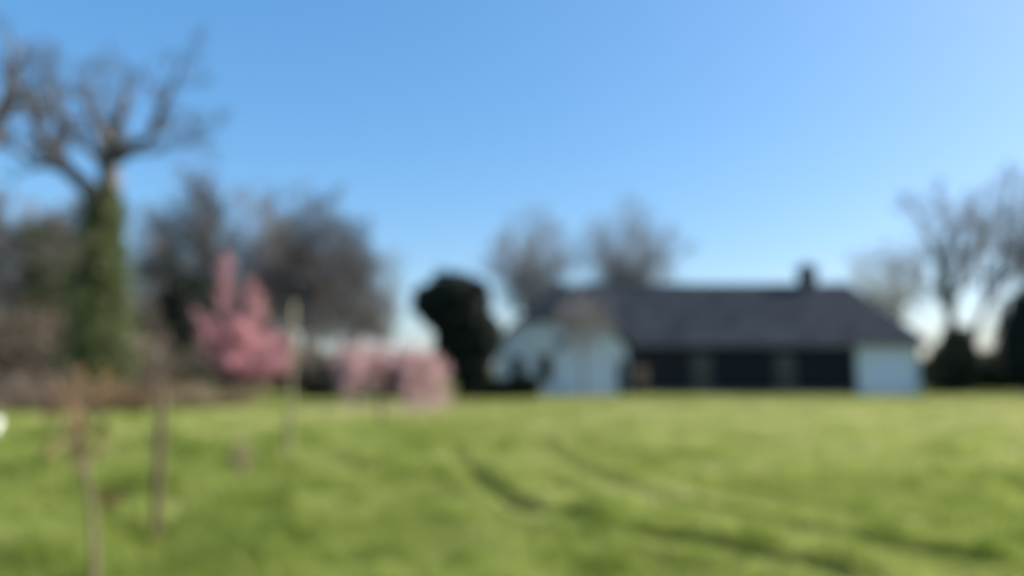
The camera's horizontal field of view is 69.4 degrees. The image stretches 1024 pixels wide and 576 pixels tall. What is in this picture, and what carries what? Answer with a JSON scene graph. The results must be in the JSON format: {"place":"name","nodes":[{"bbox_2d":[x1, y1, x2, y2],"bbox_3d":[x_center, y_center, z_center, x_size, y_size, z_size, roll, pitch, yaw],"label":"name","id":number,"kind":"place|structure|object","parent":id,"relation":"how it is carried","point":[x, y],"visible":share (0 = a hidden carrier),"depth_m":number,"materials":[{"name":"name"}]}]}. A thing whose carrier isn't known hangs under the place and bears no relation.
{"place":"outdoors","nodes":[
{"label":"outdoors","id":0,"kind":"place"},
{"bbox_2d":[0,368,1023,575],"bbox_3d":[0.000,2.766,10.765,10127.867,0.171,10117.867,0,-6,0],"label":"field","id":1,"kind":"structure","parent":0,"point":[908,546],"depth_m":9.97,"materials":[{"name":"green plant"}]},
{"bbox_2d":[0,187,29,326],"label":"bare tree","id":2,"kind":"object","parent":1,"relation":"on","point":[3,245],"visible":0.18,"depth_m":53.45,"materials":[{"name":"brown plant"}]},
{"bbox_2d":[0,269,72,401],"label":"bush","id":3,"kind":"object","parent":1,"relation":"on","point":[7,343],"visible":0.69,"depth_m":35.08,"materials":[{"name":"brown plant"}]},
{"bbox_2d":[7,314,74,396],"bbox_3d":[-22.680,3.498,37.020,5.855,4.328,5.280,0,-6,0],"label":"bush","id":4,"kind":"object","parent":1,"relation":"on","point":[43,341],"visible":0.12,"depth_m":35.68,"materials":[{"name":"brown plant"}]},
{"bbox_2d":[0,184,83,327],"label":"bare tree","id":5,"kind":"object","parent":1,"relation":"on","point":[39,211],"visible":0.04,"depth_m":66.05,"materials":[{"name":"brown plant"}]},
{"bbox_2d":[0,15,91,270],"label":"bare tree","id":6,"kind":"object","parent":1,"relation":"on","point":[8,105],"visible":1,"depth_m":30.43,"materials":[{"name":"brown plant"}]},
{"bbox_2d":[40,440,59,461],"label":"dock plant","id":7,"kind":"object","parent":1,"relation":"on","point":[51,445],"visible":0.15,"depth_m":11.43,"materials":[{"name":"green plant"}]},
{"bbox_2d":[0,362,102,413],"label":"bramble","id":8,"kind":"object","parent":1,"relation":"on","point":[26,400],"visible":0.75,"depth_m":26.40,"materials":[{"name":"brown plant"}]},
{"bbox_2d":[40,396,65,427],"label":"dock plant","id":9,"kind":"object","parent":1,"relation":"on","point":[46,409],"visible":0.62,"depth_m":17.79,"materials":[{"name":"green plant"}]},
{"bbox_2d":[0,191,135,398],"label":"tree","id":10,"kind":"object","parent":1,"relation":"on","point":[51,272],"visible":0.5,"depth_m":37.38,"materials":[{"name":"brown plant"}]},
{"bbox_2d":[42,358,129,575],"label":"sapling","id":11,"kind":"object","parent":1,"relation":"on","point":[78,445],"visible":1,"depth_m":4.70,"materials":[{"name":"orange plant"}]},
{"bbox_2d":[95,489,121,517],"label":"dock plant","id":12,"kind":"object","parent":1,"relation":"on","point":[116,495],"visible":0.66,"depth_m":7.61,"materials":[{"name":"green plant"}]},
{"bbox_2d":[46,372,179,414],"bbox_3d":[-13.849,3.676,25.782,4.055,1.564,4.182,-6,-8,42],"label":"bramble","id":13,"kind":"object","parent":1,"relation":"on","point":[124,401],"visible":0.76,"depth_m":25.30,"materials":[{"name":"orange plant"}]},
{"bbox_2d":[0,25,234,404],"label":"ivy tree","id":14,"kind":"object","parent":1,"relation":"on","point":[97,337],"visible":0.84,"depth_m":32.97,"materials":[{"name":"green plant"}]},
{"bbox_2d":[123,279,164,371],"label":"bush","id":15,"kind":"object","parent":1,"relation":"on","point":[154,320],"visible":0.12,"depth_m":48.34,"materials":[{"name":"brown plant"}]},
{"bbox_2d":[124,328,183,489],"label":"sapling","id":16,"kind":"object","parent":1,"relation":"on","point":[161,377],"visible":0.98,"depth_m":9.43,"materials":[{"name":"brown plant"}]},
{"bbox_2d":[125,327,189,400],"bbox_3d":[-17.671,3.673,35.686,4.386,3.690,4.570,3,-7,-25],"label":"bush","id":17,"kind":"object","parent":1,"relation":"on","point":[148,365],"visible":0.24,"depth_m":35.42,"materials":[{"name":"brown plant"}]},
{"bbox_2d":[151,393,167,541],"bbox_3d":[-3.340,1.760,6.997,0.092,1.524,0.075,0,-6,0],"label":"wooden post","id":18,"kind":"object","parent":1,"relation":"on","point":[158,476],"visible":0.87,"depth_m":6.98,"materials":[{"name":"brown wood"}]},
{"bbox_2d":[122,201,201,327],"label":"bare tree","id":19,"kind":"object","parent":1,"relation":"on","point":[146,259],"visible":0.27,"depth_m":67.88,"materials":[{"name":"brown plant"}]},
{"bbox_2d":[153,264,219,377],"bbox_3d":[-20.388,2.586,46.130,3.882,8.238,5.025,0,-6,0],"label":"holly","id":20,"kind":"object","parent":1,"relation":"on","point":[186,293],"visible":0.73,"depth_m":45.09,"materials":[{"name":"green plant"}]},
{"bbox_2d":[148,335,225,400],"bbox_3d":[-16.172,3.900,36.616,3.854,3.440,3.977,5,-8,-38],"label":"bush","id":21,"kind":"object","parent":1,"relation":"on","point":[198,374],"visible":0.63,"depth_m":36.27,"materials":[{"name":"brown plant"}]},
{"bbox_2d":[125,160,263,339],"bbox_3d":[-23.234,-0.762,54.372,8.501,16.736,8.962,-4,-7,31],"label":"bare tree","id":22,"kind":"object","parent":1,"relation":"on","point":[203,244],"visible":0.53,"depth_m":53.51,"materials":[{"name":"grey plant"}]},
{"bbox_2d":[137,377,283,409],"bbox_3d":[-12.057,4.230,29.976,5.181,1.366,5.144,-4,-7,32],"label":"bramble","id":23,"kind":"object","parent":1,"relation":"on","point":[210,399],"visible":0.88,"depth_m":29.29,"materials":[{"name":"plant"}]},
{"bbox_2d":[235,434,244,498],"bbox_3d":[-3.211,2.207,8.699,0.091,0.969,0.044,2,-6,-17],"label":"wooden post","id":24,"kind":"object","parent":1,"relation":"on","point":[241,453],"visible":0.51,"depth_m":8.71,"materials":[{"name":"brown wood"}]},
{"bbox_2d":[226,438,256,475],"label":"dock plant","id":25,"kind":"object","parent":1,"relation":"on","point":[235,453],"visible":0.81,"depth_m":10.61,"materials":[{"name":"plant"}]},
{"bbox_2d":[189,252,298,403],"bbox_3d":[-11.479,1.677,31.802,5.151,6.686,3.508,0,-6,0],"label":"blossom tree","id":26,"kind":"object","parent":1,"relation":"on","point":[242,350],"visible":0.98,"depth_m":31.45,"materials":[{"name":"pink plant"}]},
{"bbox_2d":[206,269,289,392],"bbox_3d":[-18.735,2.853,50.080,7.499,8.432,8.275,3,-7,-26],"label":"tree","id":27,"kind":"object","parent":1,"relation":"on","point":[264,330],"visible":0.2,"depth_m":49.26,"materials":[{"name":"pink plant"}]},
{"bbox_2d":[214,173,318,387],"bbox_3d":[-20.056,-0.611,59.815,9.271,17.560,9.368,0,-6,0],"label":"bare tree","id":28,"kind":"object","parent":1,"relation":"on","point":[258,259],"visible":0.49,"depth_m":59.03,"materials":[{"name":"grey plant"}]},
{"bbox_2d":[234,205,338,346],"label":"bare tree","id":29,"kind":"object","parent":1,"relation":"on","point":[300,302],"visible":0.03,"depth_m":75.81,"materials":[{"name":"brown plant"}]},
{"bbox_2d":[285,303,295,459],"bbox_3d":[-3.793,1.669,12.681,0.114,2.839,0.092,0,-6,0],"label":"wooden stake","id":30,"kind":"object","parent":1,"relation":"on","point":[290,384],"visible":0.87,"depth_m":12.66,"materials":[{"name":"brown wood"}]},
{"bbox_2d":[254,333,329,391],"bbox_3d":[-15.191,4.965,51.039,6.126,4.427,6.015,0,-6,0],"label":"bush","id":31,"kind":"object","parent":1,"relation":"on","point":[282,382],"visible":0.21,"depth_m":49.84,"materials":[{"name":"brown plant"}]},
{"bbox_2d":[247,181,365,354],"bbox_3d":[-15.325,-0.329,56.291,8.533,16.194,8.328,0,-6,0],"label":"bare tree","id":32,"kind":"object","parent":1,"relation":"on","point":[306,276],"visible":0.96,"depth_m":55.97,"materials":[{"name":"brown plant"}]},
{"bbox_2d":[275,341,351,398],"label":"bush","id":33,"kind":"object","parent":1,"relation":"on","point":[316,383],"visible":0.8,"depth_m":37.96,"materials":[{"name":"green plant"}]},
{"bbox_2d":[301,214,390,351],"bbox_3d":[-13.859,0.957,62.116,7.717,14.947,7.320,1,-6,-5],"label":"bare tree","id":34,"kind":"object","parent":1,"relation":"on","point":[360,321],"visible":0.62,"depth_m":61.87,"materials":[{"name":"grey plant"}]},
{"bbox_2d":[314,346,379,391],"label":"bush","id":35,"kind":"object","parent":1,"relation":"on","point":[335,354],"visible":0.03,"depth_m":51.07,"materials":[{"name":"brown plant"}]},
{"bbox_2d":[206,351,494,382],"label":"hedge","id":36,"kind":"object","parent":1,"relation":"on","point":[452,378],"visible":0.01,"depth_m":80.39,"materials":[{"name":"green plant"}]},
{"bbox_2d":[326,339,380,404],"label":"blossom shrub","id":37,"kind":"object","parent":1,"relation":"on","point":[354,367],"visible":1,"depth_m":30.39,"materials":[{"name":"pink plant"}]},
{"bbox_2d":[357,340,397,403],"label":"blossom shrub","id":38,"kind":"object","parent":1,"relation":"on","point":[381,380],"visible":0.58,"depth_m":31.64,"materials":[{"name":"pink plant"}]},
{"bbox_2d":[347,239,412,350],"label":"bare tree","id":39,"kind":"object","parent":1,"relation":"on","point":[389,306],"visible":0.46,"depth_m":74.24,"materials":[{"name":"grey plant"}]},
{"bbox_2d":[378,401,381,426],"bbox_3d":[-3.557,3.481,19.961,0.102,0.865,0.088,0,-6,0],"label":"wooden post","id":40,"kind":"object","parent":1,"relation":"on","point":[380,414],"visible":0.76,"depth_m":19.94,"materials":[{"name":"brown wood"}]},
{"bbox_2d":[360,352,430,397],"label":"bush","id":41,"kind":"object","parent":1,"relation":"on","point":[388,389],"visible":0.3,"depth_m":38.81,"materials":[{"name":"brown plant"}]},
{"bbox_2d":[308,402,487,417],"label":"fallen petals","id":42,"kind":"object","parent":1,"relation":"on","point":[425,407],"visible":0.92,"depth_m":28.41,"materials":[{"name":"pink plant"}]},
{"bbox_2d":[379,340,434,405],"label":"blossom shrub","id":43,"kind":"object","parent":1,"relation":"on","point":[404,367],"visible":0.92,"depth_m":30.34,"materials":[{"name":"pink plant"}]},
{"bbox_2d":[397,348,453,407],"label":"blossom shrub","id":44,"kind":"object","parent":1,"relation":"on","point":[435,377],"visible":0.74,"depth_m":30.84,"materials":[{"name":"pink plant"}]},
{"bbox_2d":[409,266,504,398],"bbox_3d":[-3.024,2.392,39.947,5.361,7.263,3.384,0,-6,0],"label":"evergreen tree","id":45,"kind":"object","parent":1,"relation":"on","point":[452,310],"visible":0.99,"depth_m":39.25,"materials":[{"name":"green plant"}]},
{"bbox_2d":[456,374,540,396],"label":"hedge","id":46,"kind":"object","parent":1,"relation":"on","point":[521,386],"visible":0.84,"depth_m":40.74,"materials":[{"name":"green plant"}]},
{"bbox_2d":[474,198,597,318],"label":"bare tree","id":47,"kind":"object","parent":1,"relation":"on","point":[531,297],"visible":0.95,"depth_m":85.32,"materials":[{"name":"grey plant"}]},
{"bbox_2d":[546,285,624,397],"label":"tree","id":48,"kind":"object","parent":1,"relation":"on","point":[580,323],"visible":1,"depth_m":40.72,"materials":[{"name":"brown plant"}]},
{"bbox_2d":[559,186,700,283],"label":"bare tree","id":49,"kind":"object","parent":1,"relation":"on","point":[639,274],"visible":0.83,"depth_m":83.04,"materials":[{"name":"grey plant"}]},
{"bbox_2d":[496,262,928,395],"bbox_3d":[12.131,2.578,49.642,27.114,8.950,12.036,0,-6,0],"label":"farmhouse","id":50,"kind":"object","parent":1,"relation":"on","point":[806,334],"visible":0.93,"depth_m":45.73,"materials":[{"name":"brick"}]},
{"bbox_2d":[511,357,525,379],"bbox_3d":[0.350,4.764,43.680,0.920,1.380,0.118,0,-6,0],"label":"window","id":51,"kind":"structure","parent":50,"relation":"in","point":[517,363],"depth_m":43.72,"materials":[{"name":"glass"}]},
{"bbox_2d":[538,354,552,379],"bbox_3d":[1.950,4.690,43.688,0.970,1.530,0.118,0,-6,0],"label":"window","id":52,"kind":"structure","parent":50,"relation":"in","point":[544,360],"depth_m":43.73,"materials":[{"name":"glass"}]},
{"bbox_2d":[554,336,569,348],"bbox_3d":[2.950,3.233,43.846,0.920,0.800,0.118,0,-6,0],"label":"window","id":53,"kind":"structure","parent":50,"relation":"in","point":[559,343],"depth_m":43.87,"materials":[{"name":"grey glass"}]},
{"bbox_2d":[554,352,615,395],"bbox_3d":[4.310,5.073,43.651,3.660,2.600,0.106,0,-6,0],"label":"garage door","id":54,"kind":"structure","parent":50,"relation":"in","point":[599,373],"depth_m":43.66,"materials":[{"name":"white paint"}]},
{"bbox_2d":[618,359,625,394],"bbox_3d":[6.485,5.262,43.635,0.470,2.080,0.096,0,-6,0],"label":"door","id":55,"kind":"structure","parent":50,"relation":"in","point":[621,362],"depth_m":43.63,"materials":[{"name":"paint"}]},
{"bbox_2d":[692,356,711,390],"bbox_3d":[11.696,5.258,45.597,1.150,2.150,0.097,0,-6,0],"label":"door","id":56,"kind":"structure","parent":50,"relation":"in","point":[701,365],"depth_m":45.62,"materials":[{"name":"metal"}]},
{"bbox_2d":[775,356,795,390],"bbox_3d":[16.869,5.258,45.597,1.150,2.150,0.097,0,-6,0],"label":"door","id":57,"kind":"structure","parent":50,"relation":"in","point":[785,365],"depth_m":45.62,"materials":[{"name":"metal"}]},
{"bbox_2d":[873,357,901,392],"bbox_3d":[23.195,5.368,45.635,1.640,2.260,0.096,0,-6,0],"label":"door","id":58,"kind":"structure","parent":50,"relation":"in","point":[887,370],"depth_m":45.64,"materials":[{"name":"white paint"}]},
{"bbox_2d":[825,231,944,321],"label":"tree","id":59,"kind":"object","parent":1,"relation":"on","point":[897,314],"visible":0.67,"depth_m":91.78,"materials":[{"name":"brown plant"}]},
{"bbox_2d":[865,173,1011,326],"bbox_3d":[33.876,-0.655,58.022,11.041,17.517,6.992,-3,-7,23],"label":"bare tree","id":60,"kind":"object","parent":1,"relation":"on","point":[947,299],"visible":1,"depth_m":58.18,"materials":[{"name":"brown plant"}]},
{"bbox_2d":[920,322,982,392],"bbox_3d":[29.427,4.906,49.811,3.871,5.454,3.940,-2,-6,15],"label":"shrub","id":61,"kind":"object","parent":1,"relation":"on","point":[950,363],"visible":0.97,"depth_m":48.92,"materials":[{"name":"green plant"}]},
{"bbox_2d":[919,345,997,382],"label":"hedge","id":62,"kind":"object","parent":1,"relation":"on","point":[988,351],"visible":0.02,"depth_m":76.94,"materials":[{"name":"green plant"}]},
{"bbox_2d":[949,159,1023,387],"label":"bare tree","id":63,"kind":"object","parent":1,"relation":"on","point":[996,287],"visible":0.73,"depth_m":60.67,"materials":[{"name":"grey plant"}]},
{"bbox_2d":[970,352,1016,390],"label":"shrub","id":64,"kind":"object","parent":1,"relation":"on","point":[991,372],"visible":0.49,"depth_m":50.89,"materials":[{"name":"green plant"}]},
{"bbox_2d":[985,172,1023,289],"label":"bare tree","id":65,"kind":"object","parent":1,"relation":"on","point":[1010,234],"visible":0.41,"depth_m":77.54,"materials":[{"name":"brown plant"}]},
{"bbox_2d":[0,0,1023,367],"label":"sky","id":66,"kind":"structure","parent":0,"point":[777,136],"materials":[{"name":"blue"}]},
{"bbox_2d":[632,366,647,395],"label":"ornamental grass","id":67,"kind":"object","parent":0,"point":[640,378],"depth_m":42.46,"materials":[{"name":"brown plant"}]},
{"bbox_2d":[986,284,1023,392],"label":"bush","id":68,"kind":"object","parent":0,"point":[1010,341],"visible":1,"depth_m":47.33,"materials":[{"name":"green plant"}]}
]}

